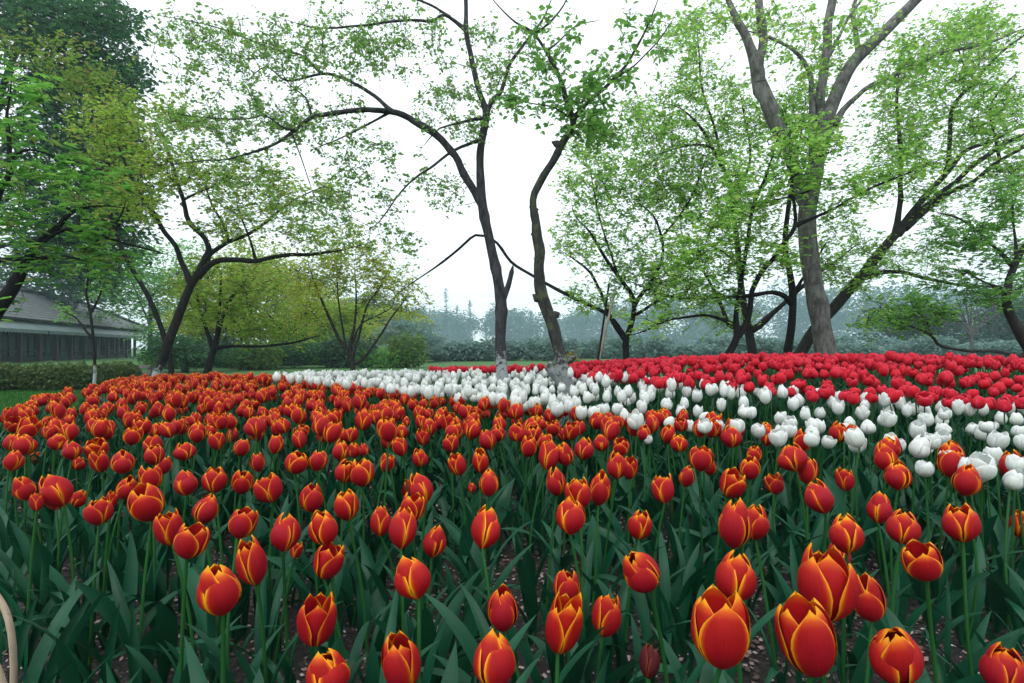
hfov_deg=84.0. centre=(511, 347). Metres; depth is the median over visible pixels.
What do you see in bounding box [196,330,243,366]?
shrub
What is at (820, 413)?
white tulip
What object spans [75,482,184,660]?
orange tulip
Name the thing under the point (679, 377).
red tulip
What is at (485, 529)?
orange tulip
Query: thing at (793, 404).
white tulip
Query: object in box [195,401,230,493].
orange tulip
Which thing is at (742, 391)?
white tulip
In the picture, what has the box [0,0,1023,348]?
sky
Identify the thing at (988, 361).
red tulip
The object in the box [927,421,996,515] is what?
white tulip
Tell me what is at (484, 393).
white tulip
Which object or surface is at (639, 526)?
orange tulip
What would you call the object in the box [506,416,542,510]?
orange tulip
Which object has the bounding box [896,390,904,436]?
red tulip
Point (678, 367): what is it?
red tulip
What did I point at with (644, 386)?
white tulip
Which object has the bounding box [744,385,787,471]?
white tulip
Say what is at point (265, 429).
orange tulip
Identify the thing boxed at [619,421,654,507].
orange tulip
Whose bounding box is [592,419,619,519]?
orange tulip
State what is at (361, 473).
orange tulip
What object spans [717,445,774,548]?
orange tulip
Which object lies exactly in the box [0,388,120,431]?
grass
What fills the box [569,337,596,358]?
shrub
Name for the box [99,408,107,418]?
orange tulip
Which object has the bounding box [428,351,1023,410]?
red tulip mass
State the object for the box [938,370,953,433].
red tulip
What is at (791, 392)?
red tulip
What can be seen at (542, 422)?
orange tulip
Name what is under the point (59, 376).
hedge
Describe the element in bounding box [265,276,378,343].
garden tree
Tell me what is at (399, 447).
orange tulip
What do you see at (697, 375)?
red tulip
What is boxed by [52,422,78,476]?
orange tulip
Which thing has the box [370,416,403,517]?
orange tulip
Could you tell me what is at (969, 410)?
white tulip
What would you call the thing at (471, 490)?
orange tulip
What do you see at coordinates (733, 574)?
orange tulip
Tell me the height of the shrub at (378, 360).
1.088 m
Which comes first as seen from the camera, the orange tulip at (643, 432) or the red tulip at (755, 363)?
the orange tulip at (643, 432)
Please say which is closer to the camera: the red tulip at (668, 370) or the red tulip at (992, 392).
the red tulip at (992, 392)
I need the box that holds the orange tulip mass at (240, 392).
[1,371,572,479]
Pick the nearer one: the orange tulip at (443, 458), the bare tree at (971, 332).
the orange tulip at (443, 458)
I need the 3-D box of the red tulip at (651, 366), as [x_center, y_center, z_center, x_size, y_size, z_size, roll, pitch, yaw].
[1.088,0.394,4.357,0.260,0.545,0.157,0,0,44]
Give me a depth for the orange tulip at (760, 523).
1.29 m
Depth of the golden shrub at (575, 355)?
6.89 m
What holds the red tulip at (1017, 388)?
on the bed soil
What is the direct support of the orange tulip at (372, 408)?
on the bed soil
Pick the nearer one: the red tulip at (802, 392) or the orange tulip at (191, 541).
the orange tulip at (191, 541)
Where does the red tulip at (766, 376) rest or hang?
on the bed soil
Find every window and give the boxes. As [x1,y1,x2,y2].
[1,331,16,357]
[23,332,35,356]
[42,331,52,356]
[58,334,67,355]
[68,335,80,355]
[81,336,91,355]
[98,336,102,354]
[103,336,112,354]
[113,337,121,354]
[122,337,129,353]
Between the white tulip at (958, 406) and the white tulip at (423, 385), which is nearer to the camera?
the white tulip at (958, 406)
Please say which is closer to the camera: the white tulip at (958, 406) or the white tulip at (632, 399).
the white tulip at (958, 406)
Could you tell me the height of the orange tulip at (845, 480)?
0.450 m
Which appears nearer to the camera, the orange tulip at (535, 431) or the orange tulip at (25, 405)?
the orange tulip at (535, 431)
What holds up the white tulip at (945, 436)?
on the bed soil
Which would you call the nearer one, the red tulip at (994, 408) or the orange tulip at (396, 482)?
the orange tulip at (396, 482)
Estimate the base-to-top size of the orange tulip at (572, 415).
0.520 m
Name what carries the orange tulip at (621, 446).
on the bed soil
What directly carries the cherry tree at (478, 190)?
on the bed soil
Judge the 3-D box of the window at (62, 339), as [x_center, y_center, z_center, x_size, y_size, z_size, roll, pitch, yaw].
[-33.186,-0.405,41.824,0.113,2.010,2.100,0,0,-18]
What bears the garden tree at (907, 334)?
on the lawn at (226, 370)
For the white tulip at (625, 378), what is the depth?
4.06 m
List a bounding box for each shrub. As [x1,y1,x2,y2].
[137,348,198,368]
[184,332,226,366]
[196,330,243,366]
[229,338,283,369]
[276,340,307,365]
[304,336,323,364]
[314,330,361,366]
[319,332,379,367]
[354,345,412,367]
[362,344,398,358]
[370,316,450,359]
[384,330,429,367]
[424,337,446,359]
[425,341,476,360]
[448,338,494,360]
[479,336,524,360]
[518,334,585,360]
[518,336,552,357]
[567,348,581,363]
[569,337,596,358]
[584,335,632,358]
[602,333,671,359]
[634,337,676,354]
[665,342,723,357]
[692,333,737,353]
[723,335,779,353]
[763,337,799,354]
[807,334,856,354]
[813,340,885,354]
[867,337,910,349]
[880,343,922,353]
[907,334,959,355]
[943,344,983,355]
[962,340,996,356]
[985,339,1023,357]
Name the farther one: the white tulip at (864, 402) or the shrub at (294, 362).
the shrub at (294, 362)
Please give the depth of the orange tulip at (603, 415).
2.87 m
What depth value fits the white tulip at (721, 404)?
3.06 m
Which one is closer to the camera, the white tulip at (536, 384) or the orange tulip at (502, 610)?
the orange tulip at (502, 610)
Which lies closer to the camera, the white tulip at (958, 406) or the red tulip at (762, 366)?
the white tulip at (958, 406)
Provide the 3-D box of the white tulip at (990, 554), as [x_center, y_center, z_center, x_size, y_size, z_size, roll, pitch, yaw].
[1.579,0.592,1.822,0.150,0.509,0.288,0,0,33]
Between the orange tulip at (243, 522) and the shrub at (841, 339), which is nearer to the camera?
the orange tulip at (243, 522)
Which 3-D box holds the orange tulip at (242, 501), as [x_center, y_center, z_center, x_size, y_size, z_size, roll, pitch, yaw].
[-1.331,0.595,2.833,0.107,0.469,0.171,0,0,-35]
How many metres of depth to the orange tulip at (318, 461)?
1.88 m
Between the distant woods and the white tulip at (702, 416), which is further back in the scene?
the distant woods
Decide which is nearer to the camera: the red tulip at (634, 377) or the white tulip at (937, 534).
the white tulip at (937, 534)
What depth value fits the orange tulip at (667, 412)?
2.86 m
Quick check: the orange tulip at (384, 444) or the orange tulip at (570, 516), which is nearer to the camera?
the orange tulip at (570, 516)
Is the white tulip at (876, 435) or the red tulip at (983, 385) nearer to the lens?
the white tulip at (876, 435)
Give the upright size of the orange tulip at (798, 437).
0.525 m
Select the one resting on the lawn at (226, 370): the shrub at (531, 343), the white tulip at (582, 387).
the shrub at (531, 343)
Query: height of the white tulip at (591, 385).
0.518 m
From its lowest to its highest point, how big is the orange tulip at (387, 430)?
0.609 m
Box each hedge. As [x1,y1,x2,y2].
[0,362,23,390]
[10,360,103,390]
[90,359,143,383]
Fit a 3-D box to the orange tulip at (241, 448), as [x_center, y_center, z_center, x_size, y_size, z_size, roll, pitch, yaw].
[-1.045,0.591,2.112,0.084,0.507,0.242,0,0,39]
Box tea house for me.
[0,283,159,362]
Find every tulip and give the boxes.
[0,404,23,503]
[0,407,48,493]
[0,416,21,501]
[0,416,33,519]
[0,417,75,527]
[0,476,13,510]
[0,492,65,672]
[1,406,44,503]
[2,432,80,528]
[2,450,26,593]
[4,416,84,475]
[5,401,66,483]
[6,440,90,572]
[8,403,43,476]
[12,433,46,536]
[12,476,84,601]
[15,415,41,529]
[15,433,91,546]
[26,451,44,476]
[26,506,81,575]
[27,474,90,646]
[40,414,75,471]
[40,425,55,522]
[42,407,77,469]
[44,415,70,478]
[47,417,106,494]
[51,490,136,648]
[51,496,113,668]
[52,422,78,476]
[59,480,121,569]
[66,437,125,563]
[71,420,139,487]
[71,456,85,491]
[73,402,124,458]
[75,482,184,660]
[79,409,98,492]
[79,475,149,595]
[81,417,151,479]
[82,417,109,534]
[82,465,166,628]
[87,408,143,493]
[88,450,148,565]
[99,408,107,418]
[101,423,125,525]
[109,404,143,481]
[110,410,149,482]
[110,449,135,571]
[113,421,188,513]
[114,444,169,574]
[116,401,174,468]
[117,435,171,554]
[122,411,133,475]
[122,427,143,530]
[124,521,209,682]
[134,401,147,466]
[137,423,189,506]
[149,422,169,488]
[153,456,192,571]
[153,508,240,673]
[160,389,191,483]
[161,404,175,506]
[169,469,253,640]
[169,470,205,637]
[170,412,208,509]
[170,412,222,498]
[171,419,206,515]
[172,493,279,682]
[173,393,199,464]
[173,420,244,527]
[173,442,227,548]
[179,413,238,529]
[180,416,190,470]
[181,506,283,682]
[184,542,302,682]
[195,396,227,473]
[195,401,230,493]
[196,563,241,682]
[201,467,272,638]
[203,412,234,537]
[203,423,236,524]
[203,431,229,554]
[210,438,254,566]
[216,472,312,658]
[218,428,242,486]
[224,416,265,475]
[224,417,272,497]
[231,439,250,508]
[232,534,341,682]
[242,405,254,462]
[242,416,264,508]
[242,417,315,514]
[242,431,264,510]
[243,430,268,498]
[244,413,315,476]
[250,452,283,522]
[251,435,306,527]
[251,512,300,682]
[255,418,297,522]
[262,411,281,475]
[262,458,352,595]
[266,430,306,520]
[266,483,345,653]
[268,407,289,477]
[269,421,355,549]
[273,450,328,607]
[281,435,325,496]
[282,403,310,493]
[287,404,325,519]
[287,410,315,469]
[292,424,311,484]
[293,450,368,584]
[295,374,302,383]
[296,591,439,656]
[300,439,361,536]
[303,488,412,682]
[305,648,349,682]
[306,375,313,424]
[307,510,367,682]
[309,375,321,440]
[310,407,326,484]
[311,410,333,485]
[312,412,330,544]
[313,399,325,488]
[313,542,369,682]
[318,458,388,627]
[321,442,364,494]
[324,376,330,406]
[326,408,342,495]
[327,418,397,587]
[329,376,354,428]
[337,376,343,385]
[338,428,351,461]
[341,427,367,511]
[342,396,353,488]
[343,443,368,576]
[346,393,366,486]
[347,410,383,518]
[351,430,360,488]
[359,453,398,560]
[360,438,399,554]
[360,492,482,678]
[361,377,369,439]
[362,506,423,630]
[366,381,373,443]
[367,406,404,482]
[369,404,381,461]
[369,418,410,507]
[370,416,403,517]
[371,407,414,505]
[373,479,450,500]
[374,525,466,682]
[375,376,381,386]
[375,400,418,475]
[375,428,449,527]
[375,472,437,620]
[376,404,393,509]
[379,381,385,390]
[381,614,536,682]
[384,376,410,425]
[386,381,395,393]
[387,416,439,491]
[389,418,436,482]
[389,506,446,682]
[391,407,439,476]
[392,437,412,559]
[394,555,430,682]
[395,373,400,383]
[395,383,399,426]
[396,423,431,480]
[397,415,454,482]
[400,377,408,386]
[401,384,407,415]
[402,405,430,474]
[405,385,433,455]
[406,383,419,433]
[407,385,414,467]
[412,448,458,548]
[416,468,535,605]
[417,383,427,448]
[417,447,497,595]
[421,504,499,682]
[426,433,473,552]
[428,385,444,458]
[429,406,447,493]
[432,413,479,487]
[433,383,452,459]
[434,379,451,453]
[434,414,447,502]
[435,421,478,526]
[438,419,474,497]
[440,392,460,445]
[440,409,471,507]
[446,416,499,492]
[448,377,459,418]
[448,452,510,604]
[451,386,456,396]
[451,429,512,554]
[455,404,472,480]
[457,418,480,524]
[459,383,492,466]
[461,409,508,485]
[462,392,482,466]
[465,480,513,547]
[470,394,475,406]
[471,395,496,461]
[472,388,477,406]
[473,628,515,682]
[474,383,479,405]
[474,397,515,476]
[476,391,484,431]
[479,383,492,423]
[479,386,489,435]
[481,383,498,429]
[481,389,488,450]
[487,583,603,682]
[488,375,497,418]
[488,391,502,473]
[488,414,522,496]
[489,391,512,478]
[491,424,540,539]
[494,402,537,509]
[496,385,500,392]
[496,388,519,457]
[496,422,551,552]
[498,417,522,484]
[500,381,509,440]
[500,385,506,429]
[500,415,566,505]
[501,387,544,470]
[501,390,518,472]
[501,442,602,571]
[505,400,519,490]
[505,467,580,614]
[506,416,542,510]
[507,394,525,500]
[510,379,523,414]
[510,433,587,556]
[511,435,536,559]
[511,440,563,588]
[518,401,527,466]
[522,382,529,421]
[524,375,530,420]
[526,423,541,519]
[527,495,589,664]
[530,395,540,463]
[530,420,560,522]
[532,382,539,396]
[532,386,543,431]
[532,402,542,472]
[535,394,556,462]
[538,476,656,677]
[539,384,546,434]
[539,392,548,448]
[540,420,578,543]
[542,377,547,411]
[542,388,549,433]
[542,569,610,682]
[544,409,555,499]
[545,428,577,482]
[545,469,671,615]
[545,592,639,682]
[546,400,566,477]
[549,385,554,394]
[552,412,563,471]
[556,399,591,472]
[557,382,573,441]
[557,392,568,424]
[559,396,587,472]
[561,393,570,444]
[563,366,573,442]
[567,451,626,601]
[567,510,690,682]
[569,395,580,472]
[569,406,604,478]
[570,385,592,437]
[570,412,613,473]
[570,594,638,682]
[572,412,602,512]
[574,369,580,396]
[574,405,595,478]
[574,437,619,552]
[576,380,586,421]
[576,420,618,508]
[578,419,588,467]
[579,381,597,438]
[580,374,586,405]
[583,391,592,474]
[583,436,629,567]
[584,394,601,435]
[585,372,604,424]
[586,376,592,428]
[586,390,611,453]
[588,405,605,476]
[589,371,610,411]
[589,382,597,433]
[589,403,612,465]
[591,385,599,438]
[591,434,623,527]
[592,415,617,514]
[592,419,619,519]
[597,412,608,476]
[598,408,640,496]
[601,374,612,450]
[601,415,640,499]
[606,372,613,414]
[608,408,674,543]
[609,371,627,435]
[610,366,625,406]
[611,369,623,405]
[611,372,616,407]
[611,384,633,445]
[611,414,658,497]
[612,402,624,457]
[614,385,625,436]
[615,456,659,579]
[617,388,634,450]
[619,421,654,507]
[619,435,668,539]
[620,392,637,451]
[622,551,705,682]
[624,398,631,443]
[624,418,657,499]
[624,424,655,515]
[625,437,654,485]
[629,498,784,682]
[630,373,638,408]
[631,370,649,411]
[631,378,665,460]
[632,473,673,659]
[635,368,657,409]
[636,361,657,407]
[636,399,646,494]
[637,380,644,388]
[637,410,666,489]
[637,424,687,540]
[638,363,647,399]
[638,367,647,415]
[638,383,646,456]
[638,407,690,507]
[639,389,645,457]
[639,643,659,682]
[640,392,654,456]
[640,422,657,516]
[643,377,656,411]
[644,376,675,421]
[644,465,717,578]
[645,384,657,452]
[645,389,659,459]
[645,409,655,476]
[648,364,656,409]
[649,376,654,384]
[651,376,668,461]
[654,398,691,475]
[656,388,663,442]
[657,373,672,403]
[658,361,667,409]
[659,377,677,463]
[660,367,680,410]
[662,371,685,453]
[662,408,687,484]
[663,416,678,510]
[664,417,698,525]
[665,388,689,465]
[670,364,681,411]
[670,434,715,544]
[671,368,678,416]
[672,382,690,433]
[672,418,712,551]
[673,404,692,471]
[674,375,699,446]
[675,420,693,517]
[676,358,684,371]
[677,386,695,448]
[679,411,721,508]
[680,363,703,419]
[680,397,688,452]
[681,412,707,486]
[681,419,722,541]
[686,367,704,406]
[686,373,709,447]
[686,378,698,439]
[686,429,734,477]
[687,355,698,409]
[687,377,716,413]
[688,372,694,418]
[689,370,711,442]
[689,445,747,583]
[690,389,702,466]
[691,584,750,682]
[693,405,702,475]
[694,455,777,562]
[695,373,717,411]
[696,359,709,418]
[696,379,711,444]
[698,419,794,504]
[699,364,715,408]
[701,417,722,514]
[701,461,757,523]
[703,364,711,411]
[704,467,752,582]
[705,383,727,463]
[705,398,739,466]
[708,357,718,410]
[708,383,718,441]
[710,369,745,418]
[711,364,720,412]
[713,418,732,479]
[713,550,756,682]
[715,370,724,448]
[716,383,734,465]
[716,420,736,503]
[716,423,781,512]
[717,419,750,505]
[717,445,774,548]
[718,380,739,457]
[718,385,750,461]
[718,425,767,511]
[719,353,726,399]
[719,363,738,417]
[719,383,728,467]
[720,372,736,420]
[722,362,729,400]
[722,378,762,431]
[725,363,739,407]
[729,380,737,418]
[733,355,741,363]
[735,372,745,472]
[735,429,815,551]
[736,387,744,398]
[737,404,763,485]
[737,408,762,465]
[738,395,748,459]
[741,372,759,440]
[741,386,776,474]
[743,381,790,447]
[744,365,759,419]
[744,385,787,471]
[745,406,768,484]
[745,424,805,507]
[746,381,776,444]
[746,384,771,448]
[746,504,788,682]
[748,362,772,420]
[748,375,770,423]
[748,388,785,489]
[751,358,762,411]
[751,427,771,506]
[752,388,770,422]
[753,356,781,420]
[753,369,762,420]
[754,374,770,423]
[759,386,774,466]
[761,422,795,518]
[762,411,788,480]
[764,393,804,453]
[764,472,793,608]
[767,359,786,423]
[768,442,828,586]
[769,369,795,423]
[769,478,833,598]
[770,374,804,425]
[770,415,797,503]
[773,543,954,632]
[774,359,793,411]
[774,361,784,410]
[774,372,800,440]
[774,387,795,447]
[775,590,836,682]
[777,422,831,540]
[778,356,789,402]
[778,428,815,543]
[779,457,864,572]
[781,425,817,533]
[784,368,796,413]
[786,355,794,388]
[786,380,813,452]
[786,430,819,549]
[787,389,825,434]
[787,396,798,415]
[789,385,798,431]
[792,367,805,399]
[792,467,875,566]
[793,357,802,419]
[796,367,817,423]
[796,378,806,431]
[796,447,854,503]
[797,421,846,490]
[797,543,929,682]
[799,364,826,409]
[799,388,830,436]
[800,358,812,393]
[800,406,842,472]
[801,386,834,466]
[804,385,827,451]
[805,388,830,478]
[805,417,840,481]
[805,435,836,526]
[809,363,823,388]
[810,369,821,411]
[811,367,860,422]
[811,386,830,459]
[811,390,857,467]
[814,407,825,459]
[815,418,839,478]
[819,369,829,422]
[821,379,839,439]
[822,366,853,421]
[822,383,833,434]
[822,427,894,573]
[822,440,857,518]
[823,362,833,419]
[823,416,880,480]
[824,358,831,378]
[824,400,844,469]
[827,396,847,458]
[829,513,873,682]
[829,572,928,682]
[830,399,844,475]
[838,364,859,404]
[838,390,853,467]
[839,367,852,417]
[839,368,849,422]
[840,354,848,389]
[840,422,851,501]
[841,361,847,390]
[841,406,873,472]
[842,372,858,420]
[844,491,937,630]
[845,369,868,416]
[846,376,858,416]
[846,391,860,468]
[846,424,858,484]
[847,419,883,495]
[848,387,860,427]
[848,438,874,528]
[849,353,856,363]
[850,363,864,387]
[853,435,901,521]
[853,508,985,682]
[855,374,908,429]
[857,358,873,405]
[857,409,920,509]
[859,386,905,454]
[860,392,898,469]
[860,393,877,467]
[860,399,869,454]
[861,410,911,473]
[865,439,910,511]
[867,392,898,470]
[868,432,942,525]
[868,627,924,682]
[869,355,889,394]
[869,442,904,589]
[870,378,880,420]
[870,414,879,443]
[873,363,888,422]
[874,355,886,384]
[874,384,904,439]
[874,414,905,474]
[876,364,909,427]
[876,369,914,437]
[876,377,906,450]
[878,376,899,431]
[881,460,1023,621]
[882,404,901,454]
[882,450,964,604]
[883,385,908,459]
[883,459,927,624]
[885,388,925,495]
[885,539,1023,682]
[888,351,911,381]
[888,434,930,564]
[889,364,896,387]
[894,354,907,397]
[895,396,912,458]
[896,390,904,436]
[898,401,925,502]
[899,365,907,417]
[899,415,948,483]
[900,377,950,419]
[902,391,960,468]
[903,355,936,422]
[903,385,920,462]
[904,381,913,432]
[904,411,957,507]
[904,503,1022,678]
[906,450,939,547]
[906,454,937,503]
[907,368,931,421]
[907,403,917,456]
[909,419,944,524]
[911,430,950,520]
[912,361,923,398]
[914,373,933,431]
[915,392,941,501]
[915,432,957,564]
[918,405,930,476]
[920,366,931,409]
[921,450,997,578]
[924,377,933,409]
[925,358,935,407]
[926,364,935,415]
[926,372,934,413]
[927,385,961,451]
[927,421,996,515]
[928,391,938,401]
[929,387,972,445]
[929,407,960,517]
[930,356,937,385]
[933,423,1010,506]
[933,481,984,542]
[934,393,982,451]
[935,401,943,475]
[937,422,976,503]
[937,439,990,567]
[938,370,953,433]
[941,398,977,495]
[942,360,956,416]
[944,351,960,392]
[947,430,1009,516]
[948,380,955,388]
[950,464,985,648]
[951,391,968,439]
[952,399,975,501]
[953,356,970,393]
[953,365,964,418]
[953,393,978,450]
[955,379,990,427]
[957,456,1010,621]
[958,361,981,393]
[959,376,971,450]
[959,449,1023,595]
[961,374,986,422]
[963,396,1022,451]
[963,399,993,451]
[963,402,980,451]
[964,357,987,416]
[964,389,994,449]
[966,376,1007,424]
[966,451,1023,633]
[967,353,977,374]
[967,424,1005,517]
[968,421,998,495]
[969,387,998,440]
[971,395,985,445]
[974,371,988,417]
[975,361,983,391]
[975,377,993,420]
[975,405,995,447]
[976,403,988,446]
[976,411,1007,451]
[978,641,1023,682]
[979,451,1023,569]
[982,356,993,420]
[983,446,1021,568]
[985,568,1023,627]
[986,500,1023,566]
[987,469,1023,650]
[988,371,1000,431]
[988,397,1012,515]
[988,454,1023,629]
[990,360,998,370]
[991,382,1014,439]
[992,377,1023,429]
[995,425,1023,479]
[996,354,1018,426]
[998,395,1023,450]
[999,364,1013,396]
[1000,368,1009,425]
[1001,393,1017,489]
[1001,434,1023,502]
[1002,402,1015,453]
[1002,412,1023,486]
[1003,424,1021,454]
[1005,358,1015,424]
[1010,359,1020,412]
[1011,384,1023,426]
[1011,490,1023,511]
[1013,375,1023,425]
[1018,363,1023,374]
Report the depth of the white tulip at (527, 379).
4.34 m
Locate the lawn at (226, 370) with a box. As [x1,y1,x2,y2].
[0,349,1013,401]
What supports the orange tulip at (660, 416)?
on the bed soil
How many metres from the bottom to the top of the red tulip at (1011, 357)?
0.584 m
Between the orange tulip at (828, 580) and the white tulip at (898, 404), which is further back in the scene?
the white tulip at (898, 404)
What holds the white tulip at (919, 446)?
on the bed soil
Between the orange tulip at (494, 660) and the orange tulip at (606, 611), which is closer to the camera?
the orange tulip at (494, 660)
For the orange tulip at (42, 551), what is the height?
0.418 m
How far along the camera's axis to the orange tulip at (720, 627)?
0.73 m
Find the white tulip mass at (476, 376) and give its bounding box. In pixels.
[263,366,628,426]
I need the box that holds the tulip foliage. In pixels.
[0,371,1023,682]
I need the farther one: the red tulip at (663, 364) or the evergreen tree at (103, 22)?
the evergreen tree at (103, 22)
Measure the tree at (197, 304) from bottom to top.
3.561 m
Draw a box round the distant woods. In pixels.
[366,278,1023,346]
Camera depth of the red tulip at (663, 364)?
4.50 m
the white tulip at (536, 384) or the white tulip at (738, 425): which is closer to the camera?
the white tulip at (738, 425)
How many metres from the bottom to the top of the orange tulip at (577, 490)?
0.520 m
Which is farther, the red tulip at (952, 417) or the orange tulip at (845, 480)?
the red tulip at (952, 417)
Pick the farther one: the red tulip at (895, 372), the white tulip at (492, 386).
the white tulip at (492, 386)
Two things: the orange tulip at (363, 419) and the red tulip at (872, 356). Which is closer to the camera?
the orange tulip at (363, 419)
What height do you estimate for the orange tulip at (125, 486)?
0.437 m
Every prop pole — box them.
[597,284,609,359]
[599,286,616,359]
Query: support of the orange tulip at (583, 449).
on the bed soil
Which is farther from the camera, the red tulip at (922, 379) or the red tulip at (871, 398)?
the red tulip at (922, 379)
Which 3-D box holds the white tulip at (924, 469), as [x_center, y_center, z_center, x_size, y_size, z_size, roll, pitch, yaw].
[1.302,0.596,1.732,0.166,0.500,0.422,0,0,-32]
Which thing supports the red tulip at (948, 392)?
on the bed soil
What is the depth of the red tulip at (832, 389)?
3.33 m
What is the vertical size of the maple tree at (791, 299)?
5.202 m
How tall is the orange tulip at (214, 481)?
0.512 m
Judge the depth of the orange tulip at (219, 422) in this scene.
2.42 m
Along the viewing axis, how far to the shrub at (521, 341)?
43.96 m
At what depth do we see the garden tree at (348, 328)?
29.27 m
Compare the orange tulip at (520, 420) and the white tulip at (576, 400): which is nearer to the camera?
the orange tulip at (520, 420)
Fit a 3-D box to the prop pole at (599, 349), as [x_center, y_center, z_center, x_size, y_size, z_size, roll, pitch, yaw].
[1.298,-0.149,8.271,0.038,1.623,0.572,0,0,35]
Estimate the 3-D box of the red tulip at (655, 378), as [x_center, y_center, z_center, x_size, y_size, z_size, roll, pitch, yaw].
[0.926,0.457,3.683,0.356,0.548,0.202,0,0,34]
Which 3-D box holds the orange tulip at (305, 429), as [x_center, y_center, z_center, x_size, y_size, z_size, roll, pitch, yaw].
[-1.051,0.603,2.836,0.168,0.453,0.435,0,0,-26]
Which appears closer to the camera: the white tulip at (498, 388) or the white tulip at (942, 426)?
the white tulip at (942, 426)
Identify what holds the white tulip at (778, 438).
on the bed soil
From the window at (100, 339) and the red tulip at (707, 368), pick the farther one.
the window at (100, 339)
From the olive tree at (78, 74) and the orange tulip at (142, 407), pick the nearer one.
the orange tulip at (142, 407)
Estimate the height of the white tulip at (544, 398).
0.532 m
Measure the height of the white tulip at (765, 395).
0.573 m
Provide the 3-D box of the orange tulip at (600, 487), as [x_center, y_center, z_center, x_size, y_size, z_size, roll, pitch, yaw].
[0.266,0.583,1.493,0.274,0.527,0.323,0,0,-15]
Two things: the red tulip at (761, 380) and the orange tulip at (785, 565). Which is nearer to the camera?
the orange tulip at (785, 565)
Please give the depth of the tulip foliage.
1.62 m
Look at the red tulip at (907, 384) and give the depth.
3.41 m
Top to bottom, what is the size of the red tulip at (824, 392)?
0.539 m
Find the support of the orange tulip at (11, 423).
on the bed soil
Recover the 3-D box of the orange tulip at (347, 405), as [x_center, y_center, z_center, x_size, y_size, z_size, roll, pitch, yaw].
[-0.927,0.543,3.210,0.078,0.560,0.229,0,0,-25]
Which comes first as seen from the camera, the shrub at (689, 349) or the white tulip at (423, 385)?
the white tulip at (423, 385)
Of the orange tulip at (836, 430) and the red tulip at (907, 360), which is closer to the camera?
the orange tulip at (836, 430)
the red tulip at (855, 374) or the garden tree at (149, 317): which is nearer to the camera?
the red tulip at (855, 374)
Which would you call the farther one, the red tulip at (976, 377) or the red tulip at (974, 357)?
the red tulip at (974, 357)
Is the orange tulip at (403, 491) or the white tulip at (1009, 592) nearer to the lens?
the white tulip at (1009, 592)
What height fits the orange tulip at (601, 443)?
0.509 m
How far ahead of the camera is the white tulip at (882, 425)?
2.67 m
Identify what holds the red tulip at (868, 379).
on the bed soil
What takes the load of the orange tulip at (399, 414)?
on the bed soil
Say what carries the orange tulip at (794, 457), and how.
on the bed soil
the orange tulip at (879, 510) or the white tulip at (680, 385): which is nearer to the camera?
the orange tulip at (879, 510)
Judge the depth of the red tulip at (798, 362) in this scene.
4.11 m
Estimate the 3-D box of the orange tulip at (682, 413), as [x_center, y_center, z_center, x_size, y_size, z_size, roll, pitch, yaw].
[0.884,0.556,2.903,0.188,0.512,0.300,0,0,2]
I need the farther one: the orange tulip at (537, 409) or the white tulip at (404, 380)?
the white tulip at (404, 380)
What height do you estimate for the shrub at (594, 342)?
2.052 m
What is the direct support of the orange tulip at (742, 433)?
on the bed soil
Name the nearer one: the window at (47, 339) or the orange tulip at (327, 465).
the orange tulip at (327, 465)
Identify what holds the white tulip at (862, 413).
on the bed soil
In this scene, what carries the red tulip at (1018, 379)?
on the bed soil
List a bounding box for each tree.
[0,0,181,309]
[0,14,174,374]
[0,50,170,323]
[0,235,148,324]
[50,243,120,383]
[57,234,229,348]
[63,80,378,391]
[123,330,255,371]
[134,0,550,399]
[147,244,337,382]
[151,275,282,341]
[163,231,339,343]
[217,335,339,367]
[230,254,358,338]
[263,299,385,343]
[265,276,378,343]
[278,228,445,380]
[290,297,412,355]
[341,289,448,338]
[357,303,437,348]
[385,71,734,370]
[436,287,460,341]
[437,318,453,340]
[447,306,462,341]
[464,300,477,340]
[480,322,492,340]
[492,0,679,444]
[522,311,538,338]
[593,315,607,339]
[597,59,888,353]
[602,26,858,374]
[612,110,980,374]
[643,0,1023,372]
[793,0,1023,376]
[846,302,996,345]
[859,166,1023,357]
[934,291,1004,353]
[958,293,1023,342]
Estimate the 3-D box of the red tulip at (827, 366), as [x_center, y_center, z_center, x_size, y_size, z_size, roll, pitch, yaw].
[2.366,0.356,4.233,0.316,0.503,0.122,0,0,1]
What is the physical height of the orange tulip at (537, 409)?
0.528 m
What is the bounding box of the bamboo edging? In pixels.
[0,594,17,682]
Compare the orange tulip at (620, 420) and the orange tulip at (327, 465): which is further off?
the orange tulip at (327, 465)
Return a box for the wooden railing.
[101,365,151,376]
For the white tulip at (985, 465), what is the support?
on the bed soil
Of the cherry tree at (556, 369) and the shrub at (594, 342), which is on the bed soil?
the cherry tree at (556, 369)
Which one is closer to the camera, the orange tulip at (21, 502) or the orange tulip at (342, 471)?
the orange tulip at (342, 471)
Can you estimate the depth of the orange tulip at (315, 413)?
2.76 m
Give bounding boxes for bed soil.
[0,397,1023,682]
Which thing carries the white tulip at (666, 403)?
on the bed soil
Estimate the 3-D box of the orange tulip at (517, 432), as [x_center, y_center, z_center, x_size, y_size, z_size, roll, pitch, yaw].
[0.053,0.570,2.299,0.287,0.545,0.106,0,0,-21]
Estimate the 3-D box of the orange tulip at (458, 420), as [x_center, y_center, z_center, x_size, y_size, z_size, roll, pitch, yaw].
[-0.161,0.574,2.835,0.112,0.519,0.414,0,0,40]
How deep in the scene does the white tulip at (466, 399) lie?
3.63 m
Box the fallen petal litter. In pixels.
[2,440,1023,682]
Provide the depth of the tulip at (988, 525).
1.84 m
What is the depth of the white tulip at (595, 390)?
3.63 m
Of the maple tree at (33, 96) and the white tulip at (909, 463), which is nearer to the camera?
the white tulip at (909, 463)

